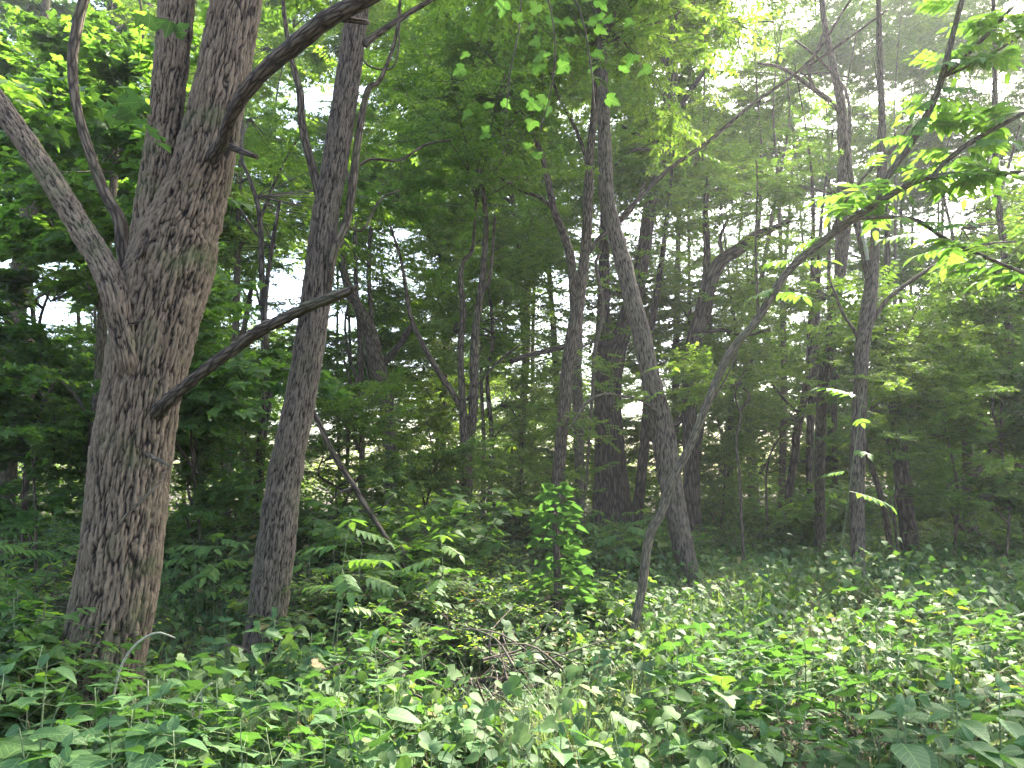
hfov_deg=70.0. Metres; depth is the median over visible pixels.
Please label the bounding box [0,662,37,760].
broad leaf plant
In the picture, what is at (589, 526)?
compound leaf sapling
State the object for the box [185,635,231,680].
broad leaf plant
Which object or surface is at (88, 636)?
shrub
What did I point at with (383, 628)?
lobed leaf plant
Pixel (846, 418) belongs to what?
young tree
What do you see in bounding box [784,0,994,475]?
young tree
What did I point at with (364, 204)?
slender tree
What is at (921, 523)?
shrub
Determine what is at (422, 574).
compound leaf sapling
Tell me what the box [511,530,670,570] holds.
shrub
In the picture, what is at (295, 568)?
compound leaf sapling
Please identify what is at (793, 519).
shrub
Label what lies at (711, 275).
dark forked tree
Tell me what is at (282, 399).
young tree
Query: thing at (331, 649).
lobed leaf plant
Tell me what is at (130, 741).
broad leaf plant
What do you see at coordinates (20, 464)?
young tree
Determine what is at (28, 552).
compound leaf sapling
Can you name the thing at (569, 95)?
young tree
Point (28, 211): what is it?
stout tree
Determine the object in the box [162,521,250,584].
shrub
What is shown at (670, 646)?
lobed leaf plant
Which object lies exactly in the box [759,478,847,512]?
shrub
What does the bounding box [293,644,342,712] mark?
broad leaf plant
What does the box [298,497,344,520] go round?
shrub
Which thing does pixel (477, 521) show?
shrub
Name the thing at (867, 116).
young tree
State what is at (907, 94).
young tree
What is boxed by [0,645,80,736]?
lobed leaf plant
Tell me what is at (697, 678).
lobed leaf plant
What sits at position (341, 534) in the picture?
compound leaf sapling
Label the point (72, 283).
thin tree
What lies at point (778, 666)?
lobed leaf plant
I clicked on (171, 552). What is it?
shrub
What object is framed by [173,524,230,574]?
compound leaf sapling
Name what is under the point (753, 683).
lobed leaf plant
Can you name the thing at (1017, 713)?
broad leaf plant
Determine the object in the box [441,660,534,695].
dead branch
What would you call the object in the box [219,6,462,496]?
young tree
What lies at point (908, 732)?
heart leaf plant
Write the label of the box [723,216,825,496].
thin tree
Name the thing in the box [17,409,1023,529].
thicket
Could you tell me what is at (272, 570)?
leaning tree
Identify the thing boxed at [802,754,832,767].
heart leaf plant
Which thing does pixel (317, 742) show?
lobed leaf plant
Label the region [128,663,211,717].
lobed leaf plant
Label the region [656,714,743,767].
lobed leaf plant
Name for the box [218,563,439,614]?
shrub
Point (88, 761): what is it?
broad leaf plant
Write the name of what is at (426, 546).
shrub
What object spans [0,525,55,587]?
compound leaf sapling
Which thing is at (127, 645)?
lobed leaf plant
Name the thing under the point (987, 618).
lobed leaf plant
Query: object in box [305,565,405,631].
compound leaf sapling
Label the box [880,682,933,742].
dry stalk
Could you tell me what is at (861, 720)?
lobed leaf plant
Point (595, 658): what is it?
heart leaf plant
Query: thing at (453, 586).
shrub
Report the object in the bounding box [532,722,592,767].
broad leaf plant
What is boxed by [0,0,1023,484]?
sky
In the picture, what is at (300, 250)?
young tree
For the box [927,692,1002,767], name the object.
broad leaf plant
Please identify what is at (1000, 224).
slender tree
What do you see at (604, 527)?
compound leaf sapling
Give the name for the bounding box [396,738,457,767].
broad leaf plant
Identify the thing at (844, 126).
vine clad tree
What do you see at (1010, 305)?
hooked limb tree
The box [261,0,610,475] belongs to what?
young tree
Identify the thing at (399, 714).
broad leaf plant
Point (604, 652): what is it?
heart leaf plant
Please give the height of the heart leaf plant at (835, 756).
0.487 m
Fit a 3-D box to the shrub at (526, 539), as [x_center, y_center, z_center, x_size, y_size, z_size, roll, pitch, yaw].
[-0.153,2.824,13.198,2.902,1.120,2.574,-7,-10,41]
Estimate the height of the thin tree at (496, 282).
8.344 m
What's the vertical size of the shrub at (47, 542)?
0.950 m
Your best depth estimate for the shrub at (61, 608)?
6.15 m
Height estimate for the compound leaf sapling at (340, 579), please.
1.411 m
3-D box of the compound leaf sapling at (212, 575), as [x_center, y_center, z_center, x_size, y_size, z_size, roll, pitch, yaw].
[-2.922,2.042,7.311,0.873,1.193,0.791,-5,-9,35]
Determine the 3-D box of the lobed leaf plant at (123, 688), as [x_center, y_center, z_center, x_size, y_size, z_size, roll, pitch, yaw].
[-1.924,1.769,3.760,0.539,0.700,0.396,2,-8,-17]
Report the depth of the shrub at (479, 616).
6.63 m
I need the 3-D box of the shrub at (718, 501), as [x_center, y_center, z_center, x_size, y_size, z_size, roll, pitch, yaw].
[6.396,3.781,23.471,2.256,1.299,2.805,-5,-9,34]
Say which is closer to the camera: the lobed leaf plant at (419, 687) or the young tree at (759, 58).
the lobed leaf plant at (419, 687)
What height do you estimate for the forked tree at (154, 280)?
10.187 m
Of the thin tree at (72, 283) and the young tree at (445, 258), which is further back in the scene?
the young tree at (445, 258)
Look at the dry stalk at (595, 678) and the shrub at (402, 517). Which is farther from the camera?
the shrub at (402, 517)
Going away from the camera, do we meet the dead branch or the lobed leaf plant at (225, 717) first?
the lobed leaf plant at (225, 717)
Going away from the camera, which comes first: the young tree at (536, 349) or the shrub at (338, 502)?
the shrub at (338, 502)
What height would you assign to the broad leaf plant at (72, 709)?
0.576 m
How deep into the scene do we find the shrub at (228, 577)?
8.81 m
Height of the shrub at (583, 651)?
0.642 m
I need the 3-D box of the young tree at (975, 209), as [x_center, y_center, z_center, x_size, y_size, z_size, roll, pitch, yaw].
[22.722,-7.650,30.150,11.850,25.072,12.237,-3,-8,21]
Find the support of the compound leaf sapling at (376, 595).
on the ground at (840, 714)
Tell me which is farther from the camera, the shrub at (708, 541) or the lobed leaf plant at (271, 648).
the shrub at (708, 541)
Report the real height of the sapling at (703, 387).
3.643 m
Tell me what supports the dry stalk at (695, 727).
on the ground at (840, 714)
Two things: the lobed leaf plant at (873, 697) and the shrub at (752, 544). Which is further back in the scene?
the shrub at (752, 544)
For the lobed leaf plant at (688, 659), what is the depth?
4.47 m
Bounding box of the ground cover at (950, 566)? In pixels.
[0,496,1023,676]
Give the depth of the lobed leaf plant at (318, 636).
4.80 m
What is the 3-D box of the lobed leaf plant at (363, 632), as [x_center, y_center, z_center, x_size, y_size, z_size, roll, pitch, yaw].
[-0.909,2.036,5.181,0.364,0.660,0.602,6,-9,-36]
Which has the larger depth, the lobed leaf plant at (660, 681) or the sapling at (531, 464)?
the sapling at (531, 464)
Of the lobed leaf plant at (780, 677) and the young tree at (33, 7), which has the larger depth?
the young tree at (33, 7)
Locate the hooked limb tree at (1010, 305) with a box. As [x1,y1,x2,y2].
[924,131,1023,559]
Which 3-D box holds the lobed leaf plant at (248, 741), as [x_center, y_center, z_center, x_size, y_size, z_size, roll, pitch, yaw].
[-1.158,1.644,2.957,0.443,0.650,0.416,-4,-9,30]
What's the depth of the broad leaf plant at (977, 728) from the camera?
3.21 m
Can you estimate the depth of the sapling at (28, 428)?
8.12 m
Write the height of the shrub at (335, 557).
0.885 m
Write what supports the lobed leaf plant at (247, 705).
on the ground at (840, 714)
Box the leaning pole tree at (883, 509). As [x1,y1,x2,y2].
[850,353,895,560]
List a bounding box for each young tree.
[0,0,113,460]
[0,0,173,518]
[0,0,300,487]
[2,0,69,486]
[3,0,192,494]
[47,0,426,516]
[80,0,320,504]
[142,0,337,503]
[172,0,353,488]
[191,4,353,506]
[215,0,517,518]
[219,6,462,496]
[256,19,530,490]
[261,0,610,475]
[281,0,790,490]
[306,0,800,502]
[325,22,624,501]
[338,7,656,507]
[350,113,551,489]
[364,6,567,472]
[415,82,661,505]
[459,0,835,515]
[484,98,635,479]
[506,0,834,415]
[530,0,834,473]
[555,26,912,509]
[565,0,764,506]
[572,0,986,518]
[612,2,892,509]
[626,0,871,488]
[656,1,1020,497]
[657,1,915,482]
[724,0,940,496]
[725,0,968,487]
[736,0,1021,501]
[771,0,1021,487]
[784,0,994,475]
[794,0,1023,490]
[808,13,1023,472]
[815,5,1021,471]
[816,0,1022,451]
[822,2,1023,467]
[832,0,1023,455]
[910,0,1023,385]
[917,0,1023,392]
[944,68,1023,471]
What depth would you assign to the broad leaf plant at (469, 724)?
3.46 m
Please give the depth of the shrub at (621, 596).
6.71 m
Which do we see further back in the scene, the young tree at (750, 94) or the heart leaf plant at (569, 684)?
the young tree at (750, 94)
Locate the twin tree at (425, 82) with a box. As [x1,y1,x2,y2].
[289,0,731,532]
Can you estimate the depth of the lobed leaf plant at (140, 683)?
3.61 m
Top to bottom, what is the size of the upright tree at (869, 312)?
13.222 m
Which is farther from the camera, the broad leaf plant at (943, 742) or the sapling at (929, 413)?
the sapling at (929, 413)
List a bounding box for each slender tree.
[10,0,528,548]
[972,0,1023,551]
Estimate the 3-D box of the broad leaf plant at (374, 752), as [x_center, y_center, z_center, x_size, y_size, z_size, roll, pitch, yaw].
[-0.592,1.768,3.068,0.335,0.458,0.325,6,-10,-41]
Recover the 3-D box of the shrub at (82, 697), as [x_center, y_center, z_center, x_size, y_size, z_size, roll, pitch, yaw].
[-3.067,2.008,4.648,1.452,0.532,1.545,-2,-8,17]
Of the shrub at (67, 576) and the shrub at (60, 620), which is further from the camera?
the shrub at (67, 576)
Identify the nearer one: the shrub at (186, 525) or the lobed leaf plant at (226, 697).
the lobed leaf plant at (226, 697)
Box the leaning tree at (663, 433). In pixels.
[377,0,786,593]
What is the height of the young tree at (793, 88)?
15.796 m
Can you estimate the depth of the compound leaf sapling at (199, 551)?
7.16 m
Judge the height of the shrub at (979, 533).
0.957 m
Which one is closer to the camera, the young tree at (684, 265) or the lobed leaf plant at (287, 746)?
the lobed leaf plant at (287, 746)
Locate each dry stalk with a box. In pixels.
[485,631,514,737]
[579,656,622,700]
[680,704,709,733]
[828,667,864,733]
[832,631,862,747]
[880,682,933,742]
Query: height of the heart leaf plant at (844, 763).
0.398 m
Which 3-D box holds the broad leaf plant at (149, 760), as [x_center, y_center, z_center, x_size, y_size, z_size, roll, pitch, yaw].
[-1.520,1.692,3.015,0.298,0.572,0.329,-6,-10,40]
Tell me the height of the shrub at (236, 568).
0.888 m
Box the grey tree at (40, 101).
[0,0,355,483]
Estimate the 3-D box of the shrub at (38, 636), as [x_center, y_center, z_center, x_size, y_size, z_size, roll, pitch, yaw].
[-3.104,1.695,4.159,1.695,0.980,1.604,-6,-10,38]
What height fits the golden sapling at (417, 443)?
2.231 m
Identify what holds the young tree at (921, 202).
on the ground at (840, 714)
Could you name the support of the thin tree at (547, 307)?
on the ground at (840, 714)
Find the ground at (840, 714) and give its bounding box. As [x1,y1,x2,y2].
[18,482,1023,767]
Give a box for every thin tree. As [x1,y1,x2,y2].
[0,192,245,570]
[432,186,658,519]
[434,170,648,517]
[719,199,736,518]
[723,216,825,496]
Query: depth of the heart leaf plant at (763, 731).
3.21 m
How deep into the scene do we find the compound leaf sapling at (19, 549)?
6.40 m
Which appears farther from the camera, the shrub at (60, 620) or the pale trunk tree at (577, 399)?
the pale trunk tree at (577, 399)
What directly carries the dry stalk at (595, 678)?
on the ground at (840, 714)
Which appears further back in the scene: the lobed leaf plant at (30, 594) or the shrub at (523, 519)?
the shrub at (523, 519)
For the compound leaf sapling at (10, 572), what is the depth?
6.33 m
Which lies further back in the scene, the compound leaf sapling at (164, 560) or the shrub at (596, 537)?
the shrub at (596, 537)
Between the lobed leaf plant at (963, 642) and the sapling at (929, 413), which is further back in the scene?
the sapling at (929, 413)
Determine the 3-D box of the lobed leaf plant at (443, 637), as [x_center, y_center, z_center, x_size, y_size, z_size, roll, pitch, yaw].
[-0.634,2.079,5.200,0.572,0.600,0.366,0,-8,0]
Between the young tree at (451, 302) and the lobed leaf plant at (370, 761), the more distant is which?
the young tree at (451, 302)
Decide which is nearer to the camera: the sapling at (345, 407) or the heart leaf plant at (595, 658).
the heart leaf plant at (595, 658)
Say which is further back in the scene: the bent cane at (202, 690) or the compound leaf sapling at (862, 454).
the compound leaf sapling at (862, 454)
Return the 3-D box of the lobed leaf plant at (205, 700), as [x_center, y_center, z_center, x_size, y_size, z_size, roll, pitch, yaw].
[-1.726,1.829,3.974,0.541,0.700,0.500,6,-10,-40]
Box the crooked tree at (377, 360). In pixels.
[217,174,415,515]
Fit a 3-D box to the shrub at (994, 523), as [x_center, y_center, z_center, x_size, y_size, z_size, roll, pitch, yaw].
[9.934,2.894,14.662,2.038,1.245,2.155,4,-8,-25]
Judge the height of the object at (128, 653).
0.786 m
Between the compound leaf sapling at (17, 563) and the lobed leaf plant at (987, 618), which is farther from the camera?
the compound leaf sapling at (17, 563)
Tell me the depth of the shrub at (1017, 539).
12.16 m
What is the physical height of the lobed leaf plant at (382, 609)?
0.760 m
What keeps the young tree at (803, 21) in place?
on the ground at (840, 714)
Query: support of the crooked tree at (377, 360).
on the ground at (840, 714)
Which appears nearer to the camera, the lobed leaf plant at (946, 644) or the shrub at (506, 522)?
the lobed leaf plant at (946, 644)
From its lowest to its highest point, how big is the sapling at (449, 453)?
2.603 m
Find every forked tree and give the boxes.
[0,0,654,726]
[424,0,887,549]
[673,169,791,542]
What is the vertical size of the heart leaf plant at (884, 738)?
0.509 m
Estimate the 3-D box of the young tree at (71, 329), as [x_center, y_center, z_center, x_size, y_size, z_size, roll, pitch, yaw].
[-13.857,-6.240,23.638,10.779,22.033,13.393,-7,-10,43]
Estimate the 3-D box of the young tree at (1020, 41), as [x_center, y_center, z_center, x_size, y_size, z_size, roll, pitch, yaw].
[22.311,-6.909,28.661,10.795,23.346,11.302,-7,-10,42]
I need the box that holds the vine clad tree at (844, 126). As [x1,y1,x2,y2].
[654,0,852,563]
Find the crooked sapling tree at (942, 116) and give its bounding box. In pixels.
[624,0,1023,659]
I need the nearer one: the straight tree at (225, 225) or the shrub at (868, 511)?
the straight tree at (225, 225)
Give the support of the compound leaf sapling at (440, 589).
on the ground at (840, 714)
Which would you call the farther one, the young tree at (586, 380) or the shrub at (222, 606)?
the young tree at (586, 380)
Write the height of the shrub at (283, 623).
0.824 m
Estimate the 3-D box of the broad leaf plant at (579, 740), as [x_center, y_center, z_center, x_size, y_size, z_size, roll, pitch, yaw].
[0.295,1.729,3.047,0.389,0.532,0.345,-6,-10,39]
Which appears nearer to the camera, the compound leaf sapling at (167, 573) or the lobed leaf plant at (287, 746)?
the lobed leaf plant at (287, 746)
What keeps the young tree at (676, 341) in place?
on the ground at (840, 714)
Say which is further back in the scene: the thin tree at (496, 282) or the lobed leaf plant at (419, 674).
the thin tree at (496, 282)
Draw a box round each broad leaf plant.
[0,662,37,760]
[0,694,3,762]
[0,724,63,767]
[5,654,87,767]
[18,732,92,767]
[21,701,92,767]
[63,715,147,767]
[92,680,193,762]
[123,720,191,767]
[144,715,208,767]
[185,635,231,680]
[190,616,247,680]
[234,607,306,693]
[236,621,287,699]
[281,646,338,740]
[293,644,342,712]
[334,629,421,756]
[348,746,395,767]
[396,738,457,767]
[432,702,493,767]
[449,714,530,767]
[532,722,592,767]
[537,724,609,767]
[588,744,654,767]
[650,735,713,767]
[866,694,930,767]
[866,695,943,767]
[885,692,964,767]
[919,672,998,767]
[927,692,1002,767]
[944,724,1017,767]
[959,674,1023,767]
[998,708,1023,767]
[999,735,1023,767]
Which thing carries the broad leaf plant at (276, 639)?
on the ground at (840, 714)
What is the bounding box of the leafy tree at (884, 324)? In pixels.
[735,57,1023,559]
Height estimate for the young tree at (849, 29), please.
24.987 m
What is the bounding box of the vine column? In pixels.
[514,482,598,651]
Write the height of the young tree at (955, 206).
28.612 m
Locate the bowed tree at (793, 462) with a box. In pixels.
[772,63,815,514]
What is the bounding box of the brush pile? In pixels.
[211,608,658,734]
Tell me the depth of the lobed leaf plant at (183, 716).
3.29 m
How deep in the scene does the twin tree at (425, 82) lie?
11.83 m
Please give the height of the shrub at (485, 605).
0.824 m
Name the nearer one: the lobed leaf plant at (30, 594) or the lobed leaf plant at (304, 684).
the lobed leaf plant at (304, 684)
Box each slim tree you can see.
[343,166,364,511]
[806,120,844,506]
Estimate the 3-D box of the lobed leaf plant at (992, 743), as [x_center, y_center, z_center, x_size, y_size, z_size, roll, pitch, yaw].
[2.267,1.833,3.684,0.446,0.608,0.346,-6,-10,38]
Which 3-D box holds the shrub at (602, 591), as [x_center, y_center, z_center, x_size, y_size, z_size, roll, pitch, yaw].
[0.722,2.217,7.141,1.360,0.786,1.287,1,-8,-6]
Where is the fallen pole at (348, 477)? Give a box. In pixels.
[313,409,411,580]
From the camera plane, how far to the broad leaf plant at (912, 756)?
2.87 m
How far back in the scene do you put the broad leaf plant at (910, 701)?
2.98 m
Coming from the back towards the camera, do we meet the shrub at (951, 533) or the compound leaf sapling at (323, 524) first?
the shrub at (951, 533)
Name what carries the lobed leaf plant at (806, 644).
on the ground at (840, 714)
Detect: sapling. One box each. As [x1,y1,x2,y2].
[0,310,94,591]
[0,315,95,545]
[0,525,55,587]
[0,535,55,600]
[0,540,54,611]
[0,543,33,614]
[0,569,20,622]
[1,540,74,594]
[15,538,78,600]
[82,341,279,572]
[161,544,214,592]
[163,540,196,583]
[163,544,234,632]
[165,528,252,632]
[173,387,312,538]
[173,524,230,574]
[197,554,252,639]
[291,555,337,606]
[294,516,339,577]
[295,524,368,597]
[299,512,394,678]
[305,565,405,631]
[310,366,460,529]
[321,551,399,613]
[339,557,418,638]
[343,420,536,524]
[356,443,386,526]
[386,557,471,625]
[390,436,422,542]
[390,531,471,625]
[394,569,459,616]
[400,350,635,542]
[564,499,612,545]
[580,512,615,537]
[589,525,661,576]
[597,521,627,546]
[612,342,750,585]
[619,512,664,541]
[622,508,668,549]
[633,527,695,550]
[676,388,793,530]
[703,384,816,553]
[811,337,1023,586]
[811,387,896,609]
[835,317,1023,555]
[925,347,1023,575]
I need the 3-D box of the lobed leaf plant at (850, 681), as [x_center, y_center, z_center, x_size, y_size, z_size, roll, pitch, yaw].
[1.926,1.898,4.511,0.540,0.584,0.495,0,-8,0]
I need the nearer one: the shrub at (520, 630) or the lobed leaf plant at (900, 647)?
the lobed leaf plant at (900, 647)
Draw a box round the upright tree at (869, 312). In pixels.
[827,0,1016,590]
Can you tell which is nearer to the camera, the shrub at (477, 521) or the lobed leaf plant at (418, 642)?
the lobed leaf plant at (418, 642)
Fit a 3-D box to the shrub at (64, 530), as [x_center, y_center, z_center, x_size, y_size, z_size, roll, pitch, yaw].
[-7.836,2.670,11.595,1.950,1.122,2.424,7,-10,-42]
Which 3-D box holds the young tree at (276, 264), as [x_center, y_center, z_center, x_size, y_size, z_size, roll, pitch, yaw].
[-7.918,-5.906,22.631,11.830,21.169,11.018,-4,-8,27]
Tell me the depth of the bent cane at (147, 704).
3.44 m
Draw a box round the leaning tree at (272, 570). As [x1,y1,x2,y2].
[242,0,649,685]
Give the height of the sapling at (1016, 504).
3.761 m
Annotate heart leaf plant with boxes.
[424,705,446,763]
[432,702,464,736]
[472,689,497,732]
[492,647,520,706]
[503,661,532,720]
[504,650,549,716]
[544,682,587,730]
[582,655,616,721]
[584,649,618,705]
[588,657,636,753]
[726,694,768,751]
[748,719,799,767]
[759,671,803,762]
[798,725,846,767]
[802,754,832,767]
[813,721,874,767]
[836,743,877,767]
[874,705,919,757]
[875,735,914,767]
[880,726,929,762]
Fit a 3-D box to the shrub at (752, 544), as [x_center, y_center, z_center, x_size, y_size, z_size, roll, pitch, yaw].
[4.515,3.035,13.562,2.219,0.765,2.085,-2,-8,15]
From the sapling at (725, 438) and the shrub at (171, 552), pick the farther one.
the sapling at (725, 438)
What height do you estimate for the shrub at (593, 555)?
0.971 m
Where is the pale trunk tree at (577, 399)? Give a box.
[560,0,766,532]
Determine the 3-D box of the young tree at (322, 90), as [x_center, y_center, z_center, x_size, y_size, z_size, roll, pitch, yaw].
[-5.773,-8.598,34.485,12.530,29.502,11.520,6,-10,-39]
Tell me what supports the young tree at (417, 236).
on the ground at (840, 714)
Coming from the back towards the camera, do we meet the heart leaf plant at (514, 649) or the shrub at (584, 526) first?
the shrub at (584, 526)
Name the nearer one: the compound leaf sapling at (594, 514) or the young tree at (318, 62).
the compound leaf sapling at (594, 514)
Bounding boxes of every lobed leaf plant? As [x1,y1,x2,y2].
[0,579,45,640]
[0,590,46,653]
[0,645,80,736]
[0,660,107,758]
[6,586,47,653]
[23,640,120,724]
[53,642,149,726]
[55,671,142,765]
[83,702,172,767]
[87,663,196,727]
[97,660,215,757]
[102,694,183,764]
[103,709,213,766]
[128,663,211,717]
[131,652,239,735]
[135,666,225,717]
[137,709,233,766]
[146,687,245,767]
[172,667,267,763]
[175,700,269,766]
[190,702,292,767]
[197,676,287,765]
[222,716,317,767]
[246,630,325,711]
[246,677,346,754]
[274,627,349,689]
[277,671,384,748]
[278,725,367,767]
[295,696,418,767]
[305,638,382,690]
[310,707,383,767]
[329,606,393,687]
[338,626,411,678]
[349,669,437,757]
[350,629,402,686]
[361,663,435,761]
[389,619,450,697]
[392,634,461,684]
[597,660,692,760]
[630,641,709,733]
[630,696,711,760]
[638,600,691,663]
[651,635,724,729]
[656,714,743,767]
[666,622,732,699]
[668,674,769,767]
[678,638,777,744]
[678,702,763,767]
[697,641,778,728]
[703,674,787,745]
[716,631,796,718]
[729,616,799,690]
[730,647,808,738]
[731,668,831,749]
[732,667,841,762]
[758,644,838,742]
[759,702,861,767]
[768,628,849,726]
[780,638,862,719]
[803,662,893,744]
[818,657,916,752]
[829,687,927,763]
[839,587,915,665]
[852,641,946,698]
[859,701,959,767]
[881,580,947,638]
[899,596,956,654]
[904,590,977,636]
[913,679,1006,762]
[916,619,996,678]
[948,614,1019,663]
[955,589,1020,643]
[980,612,1023,658]
[990,653,1023,711]
[1000,687,1023,692]
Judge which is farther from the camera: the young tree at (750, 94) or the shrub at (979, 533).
the young tree at (750, 94)
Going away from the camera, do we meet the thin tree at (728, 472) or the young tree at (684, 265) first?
the thin tree at (728, 472)
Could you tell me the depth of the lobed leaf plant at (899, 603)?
6.10 m
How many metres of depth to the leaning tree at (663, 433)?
10.81 m
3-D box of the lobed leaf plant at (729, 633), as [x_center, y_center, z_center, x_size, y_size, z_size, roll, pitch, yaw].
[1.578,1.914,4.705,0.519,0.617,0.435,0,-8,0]
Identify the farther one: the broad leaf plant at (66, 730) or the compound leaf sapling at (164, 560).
the compound leaf sapling at (164, 560)
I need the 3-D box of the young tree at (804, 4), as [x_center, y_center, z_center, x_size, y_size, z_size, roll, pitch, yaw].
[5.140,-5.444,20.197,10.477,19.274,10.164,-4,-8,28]
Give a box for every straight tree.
[51,79,253,525]
[66,95,319,526]
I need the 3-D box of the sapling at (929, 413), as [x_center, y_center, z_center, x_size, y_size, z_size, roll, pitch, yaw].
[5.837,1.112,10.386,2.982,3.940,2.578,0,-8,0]
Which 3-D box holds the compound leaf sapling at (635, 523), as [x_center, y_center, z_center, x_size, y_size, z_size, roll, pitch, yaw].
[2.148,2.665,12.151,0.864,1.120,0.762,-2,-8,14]
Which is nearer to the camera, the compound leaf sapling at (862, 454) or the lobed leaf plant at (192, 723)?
the lobed leaf plant at (192, 723)
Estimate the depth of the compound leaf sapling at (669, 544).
11.29 m
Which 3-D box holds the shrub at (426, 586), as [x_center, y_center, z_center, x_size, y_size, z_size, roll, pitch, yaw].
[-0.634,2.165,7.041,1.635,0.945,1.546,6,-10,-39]
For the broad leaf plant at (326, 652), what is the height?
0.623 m
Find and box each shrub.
[0,522,80,570]
[0,534,78,599]
[0,543,78,624]
[0,570,71,636]
[0,582,98,709]
[0,593,70,663]
[0,612,161,744]
[0,614,169,697]
[9,568,73,604]
[17,527,64,560]
[21,639,158,718]
[78,498,247,546]
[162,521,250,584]
[163,517,356,600]
[164,567,323,627]
[166,511,247,545]
[167,528,337,601]
[211,506,429,561]
[218,542,346,584]
[218,543,461,633]
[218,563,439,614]
[222,549,363,585]
[227,576,442,665]
[234,488,404,566]
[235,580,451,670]
[247,549,402,580]
[290,568,484,643]
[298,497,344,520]
[298,500,489,578]
[302,483,542,592]
[306,499,483,576]
[310,524,434,576]
[339,589,568,670]
[349,572,582,633]
[350,557,525,624]
[360,610,513,688]
[368,573,574,633]
[370,525,528,594]
[376,589,572,684]
[400,569,578,628]
[412,491,547,540]
[426,514,565,547]
[427,490,541,565]
[439,507,529,532]
[456,611,658,692]
[467,545,566,585]
[479,517,602,558]
[486,526,627,577]
[500,531,667,586]
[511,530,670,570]
[514,569,653,629]
[517,522,663,547]
[521,602,640,655]
[528,518,667,539]
[542,577,676,646]
[564,523,665,573]
[620,524,716,580]
[634,539,738,566]
[654,530,725,549]
[700,490,738,516]
[700,527,815,557]
[727,485,848,556]
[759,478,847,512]
[775,479,892,535]
[792,493,884,537]
[865,515,963,550]
[871,484,984,532]
[915,494,1014,535]
[921,526,1006,555]
[940,518,1018,559]
[952,518,1023,567]
[959,509,1020,537]
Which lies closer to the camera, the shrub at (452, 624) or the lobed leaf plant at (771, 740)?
the lobed leaf plant at (771, 740)
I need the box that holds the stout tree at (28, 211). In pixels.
[0,0,103,568]
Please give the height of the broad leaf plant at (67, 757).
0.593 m
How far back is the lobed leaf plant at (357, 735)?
2.97 m
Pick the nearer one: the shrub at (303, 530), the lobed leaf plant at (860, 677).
the lobed leaf plant at (860, 677)
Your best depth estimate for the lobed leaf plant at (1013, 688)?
4.59 m
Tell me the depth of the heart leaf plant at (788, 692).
4.17 m
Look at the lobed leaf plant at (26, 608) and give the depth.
4.80 m
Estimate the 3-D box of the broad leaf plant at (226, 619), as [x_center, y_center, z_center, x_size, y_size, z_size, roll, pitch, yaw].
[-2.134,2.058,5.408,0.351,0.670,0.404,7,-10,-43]
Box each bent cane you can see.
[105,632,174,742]
[144,680,157,750]
[190,682,211,767]
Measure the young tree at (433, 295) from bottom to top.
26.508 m
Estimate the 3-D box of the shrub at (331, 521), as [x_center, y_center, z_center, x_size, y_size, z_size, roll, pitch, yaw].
[-1.644,2.149,9.024,2.444,1.407,3.038,-4,-8,28]
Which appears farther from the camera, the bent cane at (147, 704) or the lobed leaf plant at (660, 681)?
the lobed leaf plant at (660, 681)
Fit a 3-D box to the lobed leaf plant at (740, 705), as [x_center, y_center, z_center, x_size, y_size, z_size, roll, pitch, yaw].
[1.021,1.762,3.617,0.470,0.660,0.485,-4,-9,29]
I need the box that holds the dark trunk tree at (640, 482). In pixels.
[629,67,674,528]
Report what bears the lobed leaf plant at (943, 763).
on the ground at (840, 714)
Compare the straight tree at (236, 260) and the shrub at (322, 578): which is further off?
the straight tree at (236, 260)
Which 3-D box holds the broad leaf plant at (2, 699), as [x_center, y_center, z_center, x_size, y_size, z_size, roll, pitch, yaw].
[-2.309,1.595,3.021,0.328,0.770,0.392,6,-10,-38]
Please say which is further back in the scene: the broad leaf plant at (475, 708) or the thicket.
the thicket
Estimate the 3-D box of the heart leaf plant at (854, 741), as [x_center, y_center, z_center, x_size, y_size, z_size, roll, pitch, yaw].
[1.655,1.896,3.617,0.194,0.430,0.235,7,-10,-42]
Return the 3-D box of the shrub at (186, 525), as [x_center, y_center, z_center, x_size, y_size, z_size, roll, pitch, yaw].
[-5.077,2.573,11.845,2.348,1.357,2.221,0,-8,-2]
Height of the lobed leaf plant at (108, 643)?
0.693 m
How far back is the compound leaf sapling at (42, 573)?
7.14 m
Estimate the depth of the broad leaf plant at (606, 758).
3.08 m
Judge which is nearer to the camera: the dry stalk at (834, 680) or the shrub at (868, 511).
the dry stalk at (834, 680)
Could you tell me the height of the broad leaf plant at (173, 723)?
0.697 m
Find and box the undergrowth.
[0,537,1023,767]
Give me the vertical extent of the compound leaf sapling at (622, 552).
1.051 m
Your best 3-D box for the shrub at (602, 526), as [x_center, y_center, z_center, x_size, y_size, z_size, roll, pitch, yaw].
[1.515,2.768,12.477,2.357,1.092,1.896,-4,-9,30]
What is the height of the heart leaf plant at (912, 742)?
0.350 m
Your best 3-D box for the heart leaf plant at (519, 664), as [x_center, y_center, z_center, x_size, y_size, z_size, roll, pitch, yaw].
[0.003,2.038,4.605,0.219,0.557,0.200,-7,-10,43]
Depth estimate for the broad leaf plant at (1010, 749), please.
2.96 m
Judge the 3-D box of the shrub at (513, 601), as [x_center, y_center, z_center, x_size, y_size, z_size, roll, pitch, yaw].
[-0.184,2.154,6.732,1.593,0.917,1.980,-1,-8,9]
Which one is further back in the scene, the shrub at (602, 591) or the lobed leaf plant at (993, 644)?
the shrub at (602, 591)

